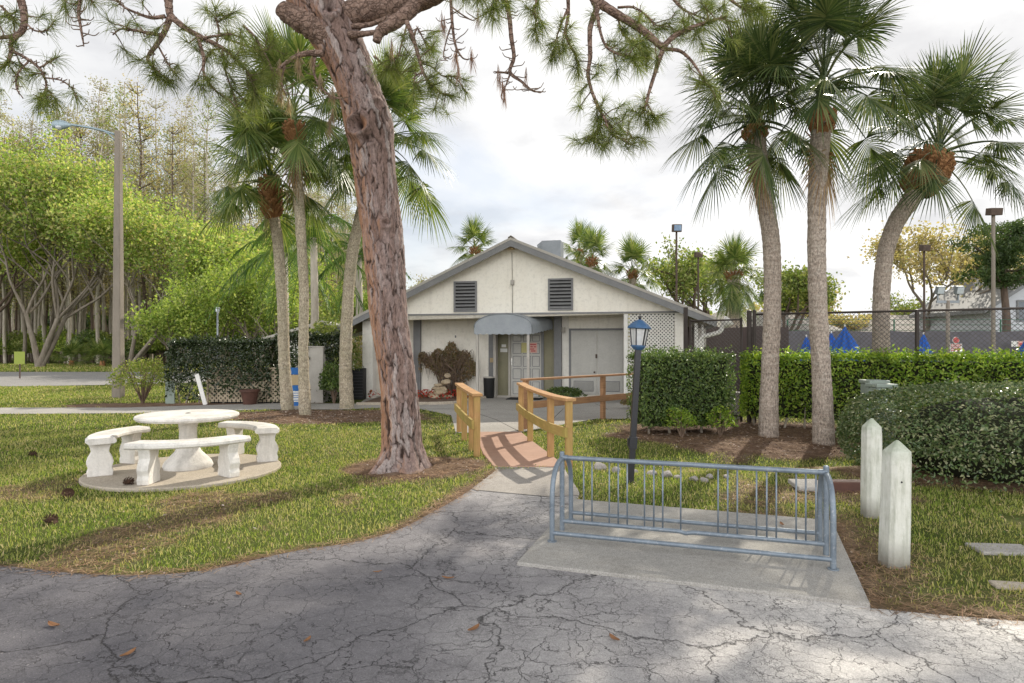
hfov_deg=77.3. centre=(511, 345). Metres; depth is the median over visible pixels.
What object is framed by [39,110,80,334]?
forest tree
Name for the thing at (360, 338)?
side shrub
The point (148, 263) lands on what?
forest tree
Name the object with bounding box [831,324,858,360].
closed umbrella
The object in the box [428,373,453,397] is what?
rock fountain
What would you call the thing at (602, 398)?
timber railing
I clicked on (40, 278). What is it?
forest tree
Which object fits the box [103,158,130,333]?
forest tree
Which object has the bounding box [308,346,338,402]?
wing wall
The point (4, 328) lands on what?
forest tree
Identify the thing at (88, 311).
wood
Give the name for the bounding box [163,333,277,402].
screen hedge
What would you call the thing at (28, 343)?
understory bush
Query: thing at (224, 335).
understory bush
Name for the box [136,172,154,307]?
forest tree
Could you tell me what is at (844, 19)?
cabbage palm
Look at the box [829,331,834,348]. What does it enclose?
closed umbrella
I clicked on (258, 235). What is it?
spring tree
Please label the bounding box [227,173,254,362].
forest tree
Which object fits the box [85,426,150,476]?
garden bench
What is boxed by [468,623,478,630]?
fallen leaf
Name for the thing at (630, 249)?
cabbage palm
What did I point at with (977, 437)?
round bush
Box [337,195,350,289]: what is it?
forest tree
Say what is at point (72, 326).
forest tree
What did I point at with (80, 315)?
forest tree
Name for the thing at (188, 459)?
garden table
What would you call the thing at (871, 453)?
bollard
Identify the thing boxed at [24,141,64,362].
forest tree
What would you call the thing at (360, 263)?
queen palm
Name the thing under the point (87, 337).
understory bush
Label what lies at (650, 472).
rock
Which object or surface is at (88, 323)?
wood edge
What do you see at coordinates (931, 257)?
oak tree
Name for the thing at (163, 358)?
understory bush
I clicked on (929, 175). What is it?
cabbage palm
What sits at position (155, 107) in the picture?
forest tree
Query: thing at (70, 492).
pine cone
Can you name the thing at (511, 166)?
sky
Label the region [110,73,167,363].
forest tree
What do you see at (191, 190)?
forest tree
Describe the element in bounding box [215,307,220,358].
path light
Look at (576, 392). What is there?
shrub
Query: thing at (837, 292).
oak tree
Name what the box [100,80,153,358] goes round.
forest tree
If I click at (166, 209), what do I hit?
forest tree
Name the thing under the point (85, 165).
forest tree
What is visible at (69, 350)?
saw palmetto
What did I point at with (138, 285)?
forest tree
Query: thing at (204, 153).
forest tree
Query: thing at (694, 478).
rock
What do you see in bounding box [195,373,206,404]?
leaning plank
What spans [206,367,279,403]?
lattice fence
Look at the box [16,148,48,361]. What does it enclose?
forest tree
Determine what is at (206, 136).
forest tree
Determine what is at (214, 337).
understory bush
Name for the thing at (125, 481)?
pine cone
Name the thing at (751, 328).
chain link fence
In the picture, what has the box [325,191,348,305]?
forest tree
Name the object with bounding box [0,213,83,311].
spring tree
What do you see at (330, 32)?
pine tree
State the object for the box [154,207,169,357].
forest tree
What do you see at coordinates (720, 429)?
hedge shoots
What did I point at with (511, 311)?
clubhouse
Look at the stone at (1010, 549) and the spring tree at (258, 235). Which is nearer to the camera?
the stone at (1010, 549)
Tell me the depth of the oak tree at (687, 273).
39.45 m
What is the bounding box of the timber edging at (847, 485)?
[832,479,860,492]
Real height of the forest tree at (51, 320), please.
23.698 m
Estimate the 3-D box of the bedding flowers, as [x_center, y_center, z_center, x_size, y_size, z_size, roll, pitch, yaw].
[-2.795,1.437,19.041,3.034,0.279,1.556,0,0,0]
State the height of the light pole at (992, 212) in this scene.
7.400 m
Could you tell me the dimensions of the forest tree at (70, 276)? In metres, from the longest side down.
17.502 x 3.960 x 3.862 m
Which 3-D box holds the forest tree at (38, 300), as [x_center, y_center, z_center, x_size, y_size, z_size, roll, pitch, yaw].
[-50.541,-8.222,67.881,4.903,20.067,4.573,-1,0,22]
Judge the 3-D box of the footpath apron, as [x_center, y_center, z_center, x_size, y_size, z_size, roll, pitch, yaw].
[0.139,1.584,7.536,1.170,0.001,1.682,0,0,0]
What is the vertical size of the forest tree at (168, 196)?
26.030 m
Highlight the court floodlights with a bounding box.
[934,286,964,352]
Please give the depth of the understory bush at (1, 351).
57.45 m
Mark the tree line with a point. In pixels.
(760, 305)
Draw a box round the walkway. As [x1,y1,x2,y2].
[0,396,630,432]
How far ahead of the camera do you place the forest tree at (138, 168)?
61.98 m
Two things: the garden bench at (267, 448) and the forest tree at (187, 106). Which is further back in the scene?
the forest tree at (187, 106)
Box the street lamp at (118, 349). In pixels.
[51,120,124,397]
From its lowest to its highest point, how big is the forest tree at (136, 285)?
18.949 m
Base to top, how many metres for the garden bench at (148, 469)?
0.468 m
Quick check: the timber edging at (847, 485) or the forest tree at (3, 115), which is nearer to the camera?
the timber edging at (847, 485)
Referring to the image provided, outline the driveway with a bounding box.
[0,489,1023,682]
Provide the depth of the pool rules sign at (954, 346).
16.00 m
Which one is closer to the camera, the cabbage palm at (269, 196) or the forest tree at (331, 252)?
the cabbage palm at (269, 196)
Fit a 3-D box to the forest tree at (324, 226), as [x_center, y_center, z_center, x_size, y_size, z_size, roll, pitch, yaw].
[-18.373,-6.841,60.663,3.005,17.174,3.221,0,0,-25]
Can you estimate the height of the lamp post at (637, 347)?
2.053 m
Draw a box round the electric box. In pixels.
[165,381,174,403]
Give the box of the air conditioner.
[352,368,365,399]
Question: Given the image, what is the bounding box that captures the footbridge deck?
[480,432,559,466]
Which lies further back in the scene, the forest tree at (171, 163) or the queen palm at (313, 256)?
the forest tree at (171, 163)
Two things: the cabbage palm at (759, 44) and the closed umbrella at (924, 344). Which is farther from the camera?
the closed umbrella at (924, 344)
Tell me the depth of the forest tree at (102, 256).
61.14 m
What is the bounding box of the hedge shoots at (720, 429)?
[703,404,738,436]
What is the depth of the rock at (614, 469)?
8.12 m
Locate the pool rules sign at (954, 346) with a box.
[950,337,961,361]
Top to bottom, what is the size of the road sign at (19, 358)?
1.400 m
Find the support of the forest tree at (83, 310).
on the ground at (680, 448)
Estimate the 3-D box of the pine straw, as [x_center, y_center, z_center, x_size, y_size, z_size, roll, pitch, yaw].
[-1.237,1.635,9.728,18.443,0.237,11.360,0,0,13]
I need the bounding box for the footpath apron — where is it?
[472,467,578,496]
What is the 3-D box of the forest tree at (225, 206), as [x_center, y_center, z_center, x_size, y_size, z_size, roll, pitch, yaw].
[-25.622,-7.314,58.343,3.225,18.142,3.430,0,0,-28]
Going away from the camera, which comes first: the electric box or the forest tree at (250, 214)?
the electric box
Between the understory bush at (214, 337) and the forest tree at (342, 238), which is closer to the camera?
the understory bush at (214, 337)
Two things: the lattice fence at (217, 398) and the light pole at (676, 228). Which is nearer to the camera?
the lattice fence at (217, 398)
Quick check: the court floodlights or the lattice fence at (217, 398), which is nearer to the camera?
the lattice fence at (217, 398)
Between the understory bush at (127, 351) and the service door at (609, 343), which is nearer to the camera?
the service door at (609, 343)
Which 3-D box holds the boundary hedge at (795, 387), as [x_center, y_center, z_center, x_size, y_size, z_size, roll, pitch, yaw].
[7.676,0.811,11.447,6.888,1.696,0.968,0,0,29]
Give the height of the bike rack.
0.667 m
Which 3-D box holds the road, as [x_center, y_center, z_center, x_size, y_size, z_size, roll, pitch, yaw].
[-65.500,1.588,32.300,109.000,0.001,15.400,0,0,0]
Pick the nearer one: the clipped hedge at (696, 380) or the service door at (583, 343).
the clipped hedge at (696, 380)
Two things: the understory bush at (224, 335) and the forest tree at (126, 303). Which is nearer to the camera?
the understory bush at (224, 335)
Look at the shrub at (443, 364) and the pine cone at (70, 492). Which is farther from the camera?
the shrub at (443, 364)
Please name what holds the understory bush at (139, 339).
on the ground at (680, 448)
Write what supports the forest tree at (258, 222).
on the ground at (680, 448)
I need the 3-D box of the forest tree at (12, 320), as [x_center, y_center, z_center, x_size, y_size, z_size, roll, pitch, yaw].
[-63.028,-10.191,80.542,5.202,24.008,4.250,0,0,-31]
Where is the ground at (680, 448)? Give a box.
[0,354,1023,620]
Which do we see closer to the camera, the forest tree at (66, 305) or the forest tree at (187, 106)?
the forest tree at (66, 305)
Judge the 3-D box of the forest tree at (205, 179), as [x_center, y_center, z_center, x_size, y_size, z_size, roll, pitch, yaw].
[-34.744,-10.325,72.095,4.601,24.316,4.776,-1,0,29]
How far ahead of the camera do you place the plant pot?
17.09 m
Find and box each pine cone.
[27,450,37,456]
[43,513,58,524]
[61,488,74,497]
[122,477,133,484]
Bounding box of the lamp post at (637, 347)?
[627,315,650,483]
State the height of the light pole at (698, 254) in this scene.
6.860 m
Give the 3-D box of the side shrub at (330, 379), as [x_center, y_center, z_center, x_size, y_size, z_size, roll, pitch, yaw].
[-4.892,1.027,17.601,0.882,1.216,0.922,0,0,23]
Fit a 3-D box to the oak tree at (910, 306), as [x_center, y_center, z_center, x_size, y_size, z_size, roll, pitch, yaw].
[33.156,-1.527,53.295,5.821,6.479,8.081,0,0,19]
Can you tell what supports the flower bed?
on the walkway
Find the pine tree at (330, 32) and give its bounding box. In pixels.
[0,0,778,473]
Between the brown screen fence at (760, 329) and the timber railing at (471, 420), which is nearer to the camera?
the timber railing at (471, 420)
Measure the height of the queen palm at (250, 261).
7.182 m
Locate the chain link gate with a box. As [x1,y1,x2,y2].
[689,318,742,421]
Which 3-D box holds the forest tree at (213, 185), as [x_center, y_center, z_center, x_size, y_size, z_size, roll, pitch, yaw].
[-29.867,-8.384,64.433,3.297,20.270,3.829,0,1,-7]
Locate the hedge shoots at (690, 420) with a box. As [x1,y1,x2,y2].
[661,406,701,436]
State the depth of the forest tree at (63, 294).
59.41 m
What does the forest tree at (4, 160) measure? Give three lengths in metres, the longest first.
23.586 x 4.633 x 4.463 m
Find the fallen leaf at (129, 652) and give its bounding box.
[120,647,135,655]
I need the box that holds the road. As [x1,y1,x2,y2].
[0,372,209,385]
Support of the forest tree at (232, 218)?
on the ground at (680, 448)
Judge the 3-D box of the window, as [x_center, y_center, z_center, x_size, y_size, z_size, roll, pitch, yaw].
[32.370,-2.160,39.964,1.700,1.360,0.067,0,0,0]
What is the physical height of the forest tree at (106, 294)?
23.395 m
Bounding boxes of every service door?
[571,331,596,394]
[597,331,622,394]
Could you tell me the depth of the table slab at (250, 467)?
7.55 m
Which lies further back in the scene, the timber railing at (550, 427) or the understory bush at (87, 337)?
the understory bush at (87, 337)
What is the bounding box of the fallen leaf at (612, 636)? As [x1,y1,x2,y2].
[609,633,619,639]
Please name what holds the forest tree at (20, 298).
on the ground at (680, 448)
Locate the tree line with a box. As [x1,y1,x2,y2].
[628,302,893,343]
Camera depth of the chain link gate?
13.63 m
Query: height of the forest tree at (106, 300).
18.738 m
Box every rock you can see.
[593,462,606,470]
[611,467,620,472]
[647,470,656,475]
[661,470,672,477]
[689,476,697,480]
[700,477,708,482]
[706,473,712,478]
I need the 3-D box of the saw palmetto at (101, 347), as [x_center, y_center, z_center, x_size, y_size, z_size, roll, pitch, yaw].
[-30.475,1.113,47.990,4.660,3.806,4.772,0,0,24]
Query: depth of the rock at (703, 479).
7.48 m
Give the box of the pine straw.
[0,405,1023,626]
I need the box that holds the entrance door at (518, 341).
[511,333,540,395]
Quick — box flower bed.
[365,394,467,401]
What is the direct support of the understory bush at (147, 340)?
on the ground at (680, 448)
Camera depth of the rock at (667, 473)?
7.75 m
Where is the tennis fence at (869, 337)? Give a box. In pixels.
[787,319,1023,362]
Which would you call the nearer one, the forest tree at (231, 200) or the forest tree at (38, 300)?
the forest tree at (231, 200)
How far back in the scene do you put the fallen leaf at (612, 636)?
3.46 m
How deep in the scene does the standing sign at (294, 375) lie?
16.77 m
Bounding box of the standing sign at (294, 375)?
[291,368,298,405]
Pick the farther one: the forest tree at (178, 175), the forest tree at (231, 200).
the forest tree at (178, 175)
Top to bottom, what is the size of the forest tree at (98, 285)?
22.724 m
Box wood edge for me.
[10,309,251,356]
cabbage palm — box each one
[186,87,343,409]
[197,3,356,414]
[308,37,456,408]
[446,212,496,265]
[563,214,601,266]
[567,223,617,278]
[608,232,665,375]
[659,0,860,437]
[699,0,966,445]
[701,230,763,327]
[831,21,1023,360]
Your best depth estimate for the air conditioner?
18.80 m
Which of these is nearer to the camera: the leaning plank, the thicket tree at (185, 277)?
the leaning plank
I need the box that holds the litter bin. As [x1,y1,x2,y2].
[483,376,494,397]
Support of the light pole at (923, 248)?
on the ground at (680, 448)
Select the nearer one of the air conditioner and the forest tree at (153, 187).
the air conditioner
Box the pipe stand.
[694,316,733,351]
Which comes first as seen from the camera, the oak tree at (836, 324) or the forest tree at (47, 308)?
the oak tree at (836, 324)
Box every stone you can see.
[965,542,1023,555]
[988,580,1023,589]
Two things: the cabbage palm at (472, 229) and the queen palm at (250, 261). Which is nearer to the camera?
the queen palm at (250, 261)
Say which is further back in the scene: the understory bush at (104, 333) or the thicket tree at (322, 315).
the understory bush at (104, 333)
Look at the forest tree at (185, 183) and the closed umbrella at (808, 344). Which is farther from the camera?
the forest tree at (185, 183)
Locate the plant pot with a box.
[239,389,259,404]
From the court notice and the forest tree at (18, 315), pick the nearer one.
the court notice
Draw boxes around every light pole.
[672,224,681,301]
[694,252,702,309]
[919,245,930,334]
[985,208,1002,352]
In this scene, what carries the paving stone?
on the ground at (680, 448)
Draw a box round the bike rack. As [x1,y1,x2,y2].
[547,451,838,570]
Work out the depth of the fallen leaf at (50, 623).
3.63 m
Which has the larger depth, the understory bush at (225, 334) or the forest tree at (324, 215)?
the forest tree at (324, 215)
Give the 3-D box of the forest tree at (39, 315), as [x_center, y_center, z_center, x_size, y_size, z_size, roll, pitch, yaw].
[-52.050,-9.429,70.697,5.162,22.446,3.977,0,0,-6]
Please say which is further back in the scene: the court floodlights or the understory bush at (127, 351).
the understory bush at (127, 351)
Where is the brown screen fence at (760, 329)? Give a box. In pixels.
[688,325,788,391]
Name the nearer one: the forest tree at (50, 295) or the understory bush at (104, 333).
the understory bush at (104, 333)
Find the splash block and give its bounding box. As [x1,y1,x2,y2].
[788,479,817,491]
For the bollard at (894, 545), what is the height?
0.960 m
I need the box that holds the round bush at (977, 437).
[834,376,1023,491]
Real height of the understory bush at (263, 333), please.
5.051 m
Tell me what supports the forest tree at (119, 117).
on the ground at (680, 448)
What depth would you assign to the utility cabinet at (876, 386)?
9.90 m
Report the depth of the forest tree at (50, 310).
73.70 m
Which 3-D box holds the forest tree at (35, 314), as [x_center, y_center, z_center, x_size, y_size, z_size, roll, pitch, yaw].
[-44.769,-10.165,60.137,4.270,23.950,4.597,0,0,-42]
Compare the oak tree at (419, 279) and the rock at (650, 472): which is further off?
the oak tree at (419, 279)
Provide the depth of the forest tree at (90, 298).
58.34 m
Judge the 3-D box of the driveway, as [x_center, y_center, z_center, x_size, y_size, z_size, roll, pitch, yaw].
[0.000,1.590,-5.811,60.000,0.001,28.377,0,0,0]
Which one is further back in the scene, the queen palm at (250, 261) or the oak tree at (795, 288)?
the oak tree at (795, 288)
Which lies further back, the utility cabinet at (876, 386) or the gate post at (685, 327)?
the gate post at (685, 327)
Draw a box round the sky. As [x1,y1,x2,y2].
[0,0,1023,318]
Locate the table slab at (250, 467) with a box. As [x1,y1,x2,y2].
[79,454,280,491]
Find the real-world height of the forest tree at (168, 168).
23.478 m
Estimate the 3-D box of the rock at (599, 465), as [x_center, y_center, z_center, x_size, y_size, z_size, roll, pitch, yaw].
[1.143,1.583,8.323,0.176,0.134,0.217,0,0,0]
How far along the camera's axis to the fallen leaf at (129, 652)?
3.29 m
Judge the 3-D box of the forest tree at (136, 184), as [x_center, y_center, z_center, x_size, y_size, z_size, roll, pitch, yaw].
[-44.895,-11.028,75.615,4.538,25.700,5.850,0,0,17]
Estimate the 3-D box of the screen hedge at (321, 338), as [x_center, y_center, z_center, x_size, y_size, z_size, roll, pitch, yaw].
[-5.759,0.570,18.262,2.148,2.167,1.209,0,0,-22]
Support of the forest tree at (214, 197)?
on the ground at (680, 448)
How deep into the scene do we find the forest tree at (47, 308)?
74.41 m
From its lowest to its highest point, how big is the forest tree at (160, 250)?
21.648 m
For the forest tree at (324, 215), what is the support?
on the ground at (680, 448)
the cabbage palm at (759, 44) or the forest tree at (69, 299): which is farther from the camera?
the forest tree at (69, 299)
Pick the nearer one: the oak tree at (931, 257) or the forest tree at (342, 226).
the oak tree at (931, 257)
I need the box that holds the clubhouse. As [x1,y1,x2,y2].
[334,235,716,397]
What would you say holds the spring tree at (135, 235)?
on the ground at (680, 448)
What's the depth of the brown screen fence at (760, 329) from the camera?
22.01 m
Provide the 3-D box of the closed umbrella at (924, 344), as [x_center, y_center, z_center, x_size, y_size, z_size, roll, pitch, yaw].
[12.860,0.595,20.000,0.931,2.010,0.931,0,0,14]
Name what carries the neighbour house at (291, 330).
on the ground at (680, 448)
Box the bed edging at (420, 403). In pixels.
[356,396,485,404]
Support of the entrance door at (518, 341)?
in the clubhouse
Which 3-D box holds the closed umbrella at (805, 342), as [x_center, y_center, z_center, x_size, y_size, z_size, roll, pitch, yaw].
[9.430,0.631,20.500,0.931,1.937,0.931,0,0,10]
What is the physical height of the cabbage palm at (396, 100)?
9.497 m
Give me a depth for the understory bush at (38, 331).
64.85 m
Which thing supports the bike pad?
on the ground at (680, 448)
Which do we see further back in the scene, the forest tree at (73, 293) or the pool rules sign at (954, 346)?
the forest tree at (73, 293)
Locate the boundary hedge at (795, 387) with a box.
[738,344,1023,428]
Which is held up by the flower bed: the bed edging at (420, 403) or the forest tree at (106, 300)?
the bed edging at (420, 403)
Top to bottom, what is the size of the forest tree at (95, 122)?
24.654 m
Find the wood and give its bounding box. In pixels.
[10,236,364,354]
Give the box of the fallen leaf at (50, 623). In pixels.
[48,621,59,625]
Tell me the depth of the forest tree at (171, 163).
53.99 m
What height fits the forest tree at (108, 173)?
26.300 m
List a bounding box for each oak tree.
[406,269,445,287]
[635,232,725,308]
[654,242,761,315]
[738,257,849,329]
[789,290,842,316]
[828,313,870,329]
[847,217,1023,329]
[869,290,929,314]
[912,223,995,291]
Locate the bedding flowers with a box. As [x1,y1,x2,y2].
[367,389,456,398]
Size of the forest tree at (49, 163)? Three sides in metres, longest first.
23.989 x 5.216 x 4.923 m
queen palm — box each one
[205,208,366,344]
[219,231,339,324]
[309,237,411,365]
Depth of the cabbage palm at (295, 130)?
14.58 m
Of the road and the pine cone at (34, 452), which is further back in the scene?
the road
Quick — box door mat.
[506,397,542,399]
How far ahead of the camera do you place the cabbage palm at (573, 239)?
39.78 m
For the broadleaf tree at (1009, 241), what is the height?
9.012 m
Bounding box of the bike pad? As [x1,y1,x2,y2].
[517,499,869,606]
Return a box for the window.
[1017,300,1023,321]
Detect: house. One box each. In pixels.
[265,321,354,367]
[712,312,842,331]
[856,315,921,331]
[909,260,1023,331]
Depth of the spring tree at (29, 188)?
44.17 m
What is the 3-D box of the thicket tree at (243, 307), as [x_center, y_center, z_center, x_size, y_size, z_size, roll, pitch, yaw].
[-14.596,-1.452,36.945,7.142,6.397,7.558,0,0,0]
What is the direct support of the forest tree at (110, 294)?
on the ground at (680, 448)
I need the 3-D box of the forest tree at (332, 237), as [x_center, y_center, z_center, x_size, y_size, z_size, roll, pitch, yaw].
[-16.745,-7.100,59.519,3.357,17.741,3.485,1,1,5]
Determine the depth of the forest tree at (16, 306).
71.54 m
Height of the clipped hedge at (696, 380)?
1.682 m
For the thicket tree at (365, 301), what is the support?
on the ground at (680, 448)
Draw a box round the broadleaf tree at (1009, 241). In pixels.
[944,217,1023,331]
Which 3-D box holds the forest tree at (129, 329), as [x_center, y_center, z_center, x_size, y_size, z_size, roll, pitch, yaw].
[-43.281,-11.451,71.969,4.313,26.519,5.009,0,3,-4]
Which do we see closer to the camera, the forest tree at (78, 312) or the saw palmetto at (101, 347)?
the saw palmetto at (101, 347)
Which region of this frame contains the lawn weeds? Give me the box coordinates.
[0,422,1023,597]
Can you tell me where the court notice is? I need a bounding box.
[1011,341,1022,346]
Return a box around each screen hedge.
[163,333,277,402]
[272,327,339,402]
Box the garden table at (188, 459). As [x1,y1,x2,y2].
[133,409,238,470]
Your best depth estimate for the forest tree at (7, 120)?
68.64 m
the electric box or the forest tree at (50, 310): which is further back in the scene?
the forest tree at (50, 310)
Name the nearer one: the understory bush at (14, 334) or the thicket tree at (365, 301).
the thicket tree at (365, 301)
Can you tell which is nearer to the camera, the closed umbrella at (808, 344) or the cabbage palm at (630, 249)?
the closed umbrella at (808, 344)
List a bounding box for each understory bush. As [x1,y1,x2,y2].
[0,330,39,352]
[0,337,14,362]
[7,333,53,362]
[27,326,48,334]
[37,326,75,362]
[72,329,111,360]
[78,328,111,347]
[125,333,164,357]
[128,328,176,363]
[138,340,164,362]
[143,298,188,351]
[151,333,192,361]
[178,323,234,362]
[205,322,240,360]
[221,322,277,357]
[239,320,290,364]
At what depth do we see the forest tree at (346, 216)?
54.23 m
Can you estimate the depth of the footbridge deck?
9.46 m
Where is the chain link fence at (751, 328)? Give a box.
[747,307,1023,428]
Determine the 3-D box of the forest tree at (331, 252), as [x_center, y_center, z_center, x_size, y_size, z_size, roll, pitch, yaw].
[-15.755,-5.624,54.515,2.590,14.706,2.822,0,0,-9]
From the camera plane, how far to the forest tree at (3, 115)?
56.72 m
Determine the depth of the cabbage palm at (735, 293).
30.68 m
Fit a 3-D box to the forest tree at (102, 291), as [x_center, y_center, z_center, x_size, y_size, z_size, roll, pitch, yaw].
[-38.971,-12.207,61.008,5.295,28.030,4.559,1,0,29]
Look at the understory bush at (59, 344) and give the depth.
57.65 m
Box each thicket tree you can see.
[97,284,240,373]
[146,259,264,366]
[154,240,249,365]
[182,230,343,364]
[189,268,326,365]
[272,297,355,333]
[319,284,367,316]
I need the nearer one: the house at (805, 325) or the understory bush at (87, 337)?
the house at (805, 325)
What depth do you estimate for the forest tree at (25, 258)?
65.67 m
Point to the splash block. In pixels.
(801, 485)
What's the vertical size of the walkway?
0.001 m
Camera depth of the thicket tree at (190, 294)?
37.06 m
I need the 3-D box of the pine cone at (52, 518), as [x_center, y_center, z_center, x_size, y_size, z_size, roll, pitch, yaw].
[-4.135,1.564,5.735,0.112,0.119,0.119,-10,6,-1]
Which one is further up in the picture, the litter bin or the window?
the window
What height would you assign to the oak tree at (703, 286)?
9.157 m
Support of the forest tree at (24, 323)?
on the ground at (680, 448)
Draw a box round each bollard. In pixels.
[860,418,881,518]
[878,440,911,568]
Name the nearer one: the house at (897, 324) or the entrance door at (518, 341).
the entrance door at (518, 341)
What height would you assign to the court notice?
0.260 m
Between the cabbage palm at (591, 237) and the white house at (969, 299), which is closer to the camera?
the cabbage palm at (591, 237)
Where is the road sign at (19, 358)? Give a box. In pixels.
[14,352,24,377]
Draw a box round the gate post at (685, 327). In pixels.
[683,307,687,352]
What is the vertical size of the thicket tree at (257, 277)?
8.529 m
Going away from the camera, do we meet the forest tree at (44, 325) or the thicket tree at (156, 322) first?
the thicket tree at (156, 322)
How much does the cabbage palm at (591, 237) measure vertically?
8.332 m
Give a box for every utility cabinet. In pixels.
[859,379,889,438]
[865,383,897,444]
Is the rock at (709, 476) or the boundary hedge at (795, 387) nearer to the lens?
the rock at (709, 476)
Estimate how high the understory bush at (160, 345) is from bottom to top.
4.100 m
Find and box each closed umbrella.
[800,335,808,359]
[803,341,810,353]
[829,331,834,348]
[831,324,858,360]
[912,332,935,361]
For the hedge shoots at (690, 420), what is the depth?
11.10 m
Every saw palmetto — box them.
[49,337,99,364]
[64,337,128,366]
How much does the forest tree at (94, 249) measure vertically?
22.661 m
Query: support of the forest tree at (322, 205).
on the ground at (680, 448)
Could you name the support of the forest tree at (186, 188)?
on the ground at (680, 448)
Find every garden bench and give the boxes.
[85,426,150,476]
[123,434,250,484]
[218,421,278,462]
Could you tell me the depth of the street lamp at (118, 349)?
19.41 m
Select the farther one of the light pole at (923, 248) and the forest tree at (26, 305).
the forest tree at (26, 305)
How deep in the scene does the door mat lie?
18.83 m
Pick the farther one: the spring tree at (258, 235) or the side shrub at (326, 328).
the spring tree at (258, 235)
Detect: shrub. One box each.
[105,355,172,402]
[293,313,363,370]
[318,361,338,403]
[352,336,361,367]
[417,341,475,394]
[538,386,587,396]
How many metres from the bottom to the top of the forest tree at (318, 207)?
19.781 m
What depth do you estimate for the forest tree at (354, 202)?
63.00 m
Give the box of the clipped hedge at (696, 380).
[625,345,737,433]
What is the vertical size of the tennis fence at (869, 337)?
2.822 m
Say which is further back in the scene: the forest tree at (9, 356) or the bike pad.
the forest tree at (9, 356)
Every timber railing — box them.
[454,383,482,456]
[516,382,575,467]
[520,373,632,428]
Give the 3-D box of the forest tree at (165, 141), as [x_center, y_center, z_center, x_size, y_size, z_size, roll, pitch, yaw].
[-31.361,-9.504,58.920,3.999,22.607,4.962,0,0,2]
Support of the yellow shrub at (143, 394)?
on the ground at (680, 448)
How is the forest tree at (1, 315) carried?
on the ground at (680, 448)
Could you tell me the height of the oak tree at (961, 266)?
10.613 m
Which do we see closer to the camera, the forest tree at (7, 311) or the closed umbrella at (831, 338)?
the closed umbrella at (831, 338)
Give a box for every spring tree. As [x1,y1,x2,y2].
[0,109,170,366]
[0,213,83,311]
[25,176,264,367]
[151,215,338,362]
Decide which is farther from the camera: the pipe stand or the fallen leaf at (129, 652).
the pipe stand
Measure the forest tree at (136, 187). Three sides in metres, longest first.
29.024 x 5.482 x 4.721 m
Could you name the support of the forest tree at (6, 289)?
on the ground at (680, 448)
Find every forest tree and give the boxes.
[0,91,12,265]
[0,109,24,359]
[0,113,13,362]
[0,130,29,308]
[0,257,33,362]
[0,262,29,356]
[0,272,24,361]
[0,285,24,361]
[2,132,49,362]
[3,123,34,360]
[10,276,28,332]
[11,112,46,335]
[11,274,14,357]
[12,114,46,347]
[12,274,38,319]
[13,289,28,359]
[14,291,39,325]
[15,261,59,360]
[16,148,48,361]
[24,129,55,292]
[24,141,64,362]
[26,166,50,333]
[30,289,52,327]
[33,95,96,359]
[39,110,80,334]
[39,277,76,360]
[46,135,67,359]
[46,151,78,303]
[46,296,62,324]
[47,103,91,363]
[47,117,100,290]
[48,260,87,362]
[50,169,82,328]
[57,115,93,361]
[57,261,95,360]
[58,100,108,360]
[66,100,126,363]
[70,120,112,362]
[74,112,111,335]
[76,76,126,360]
[82,151,112,359]
[83,112,112,360]
[83,139,113,358]
[87,99,130,361]
[89,85,145,270]
[93,262,112,329]
[94,272,112,331]
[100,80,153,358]
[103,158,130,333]
[104,128,137,361]
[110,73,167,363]
[111,115,168,335]
[112,127,147,339]
[122,134,163,355]
[124,145,147,316]
[124,148,148,315]
[124,186,153,306]
[128,143,152,337]
[135,171,169,355]
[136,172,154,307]
[137,170,174,362]
[141,95,182,360]
[145,119,194,362]
[146,144,178,355]
[148,171,182,296]
[151,121,195,302]
[154,155,176,356]
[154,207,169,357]
[155,108,202,279]
[160,94,204,223]
[161,148,203,285]
[167,159,200,295]
[170,112,213,363]
[176,156,201,352]
[181,94,227,360]
[183,134,227,359]
[190,150,217,221]
[201,166,221,223]
[210,186,223,222]
[212,168,240,362]
[217,169,238,359]
[218,169,244,233]
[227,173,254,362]
[233,160,262,356]
[242,203,258,230]
[304,150,325,299]
[307,186,329,301]
[312,188,332,302]
[314,185,334,278]
[318,194,338,305]
[320,182,344,304]
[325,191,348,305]
[330,211,353,303]
[333,203,351,269]
[334,188,361,294]
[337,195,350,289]
[349,193,364,299]
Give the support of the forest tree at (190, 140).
on the ground at (680, 448)
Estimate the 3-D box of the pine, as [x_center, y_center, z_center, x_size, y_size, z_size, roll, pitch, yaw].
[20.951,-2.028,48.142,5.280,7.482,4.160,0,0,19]
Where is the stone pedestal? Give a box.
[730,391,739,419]

